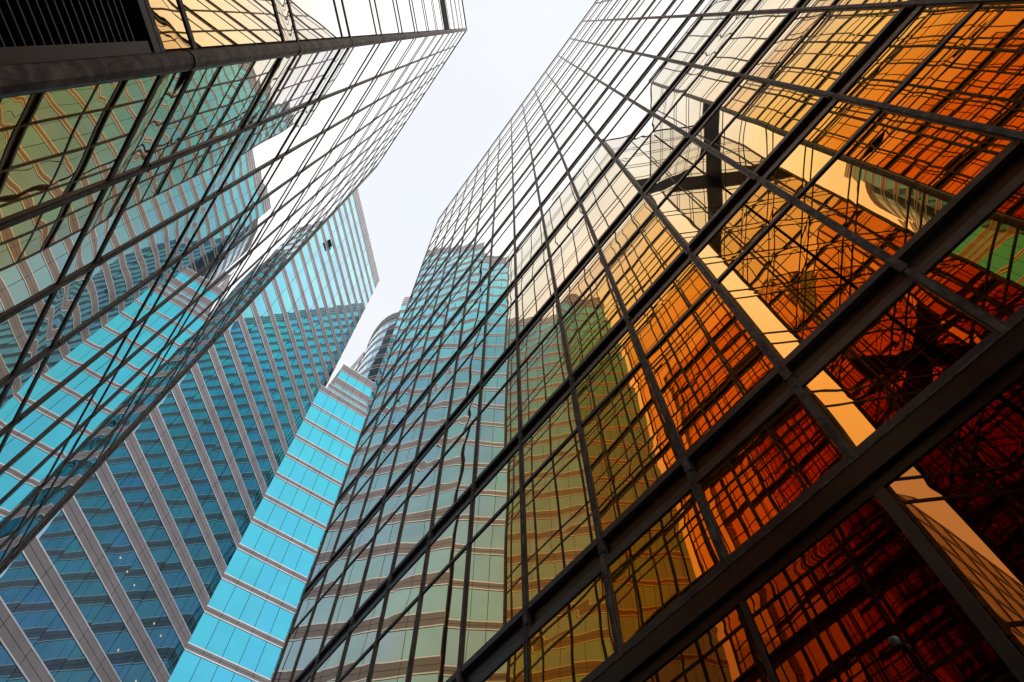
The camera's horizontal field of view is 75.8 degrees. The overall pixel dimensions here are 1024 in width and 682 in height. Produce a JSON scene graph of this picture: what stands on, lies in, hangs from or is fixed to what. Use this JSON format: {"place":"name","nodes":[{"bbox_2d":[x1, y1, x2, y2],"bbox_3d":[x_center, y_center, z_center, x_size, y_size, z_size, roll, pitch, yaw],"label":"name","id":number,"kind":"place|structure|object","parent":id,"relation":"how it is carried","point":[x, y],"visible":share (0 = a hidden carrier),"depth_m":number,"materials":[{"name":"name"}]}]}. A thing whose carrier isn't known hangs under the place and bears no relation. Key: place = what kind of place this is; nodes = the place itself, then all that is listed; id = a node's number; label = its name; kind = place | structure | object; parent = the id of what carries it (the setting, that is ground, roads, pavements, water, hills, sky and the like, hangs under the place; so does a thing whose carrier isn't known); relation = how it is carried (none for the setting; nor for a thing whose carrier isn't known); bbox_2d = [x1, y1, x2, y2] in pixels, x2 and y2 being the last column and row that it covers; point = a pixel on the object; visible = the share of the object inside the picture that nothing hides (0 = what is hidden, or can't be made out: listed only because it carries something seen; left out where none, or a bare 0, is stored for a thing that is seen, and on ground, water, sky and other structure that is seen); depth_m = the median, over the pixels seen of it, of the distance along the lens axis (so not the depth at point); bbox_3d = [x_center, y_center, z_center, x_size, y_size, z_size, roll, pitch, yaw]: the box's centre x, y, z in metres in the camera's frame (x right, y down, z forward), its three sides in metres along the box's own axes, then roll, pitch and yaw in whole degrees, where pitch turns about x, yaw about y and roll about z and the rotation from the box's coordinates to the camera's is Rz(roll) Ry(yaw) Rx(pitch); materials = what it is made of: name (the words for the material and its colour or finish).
{"place":"outdoors","nodes":[
{"label":"outdoors","id":0,"kind":"place"},
{"bbox_2d":[0,188,379,681],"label":"office tower","id":1,"kind":"structure","parent":0,"point":[115,570],"depth_m":54.89,"materials":[{"name":"blue glass"}]},
{"bbox_2d":[0,0,467,574],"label":"office tower","id":2,"kind":"structure","parent":0,"point":[182,182],"depth_m":7.82,"materials":[{"name":"teal glass"}]},
{"bbox_2d":[270,296,409,681],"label":"office tower","id":3,"kind":"structure","parent":0,"point":[370,362],"depth_m":112.99,"materials":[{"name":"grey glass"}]},
{"bbox_2d":[326,0,595,387],"label":"sky","id":4,"kind":"structure","parent":0,"point":[506,47],"materials":[{"name":"white"}]},
{"bbox_2d":[271,0,1023,681],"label":"office tower","id":5,"kind":"structure","parent":0,"point":[705,360],"depth_m":7.24,"materials":[{"name":"glass"}]},
{"bbox_2d":[888,636,901,645],"bbox_3d":[2.183,1.710,3.742,0.090,0.050,0.060,34,-69,-15],"label":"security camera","id":6,"kind":"object","parent":5,"relation":"attached to","point":[894,640],"visible":1,"depth_m":3.72,"materials":[{"name":"grey plastic"}]},
{"label":"ground","id":7,"kind":"structure","parent":0,"visible":0},
{"bbox_2d":[168,364,374,681],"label":"office block","id":8,"kind":"structure","parent":7,"relation":"on","point":[240,632],"depth_m":65.66,"materials":[{"name":"blue glass"}]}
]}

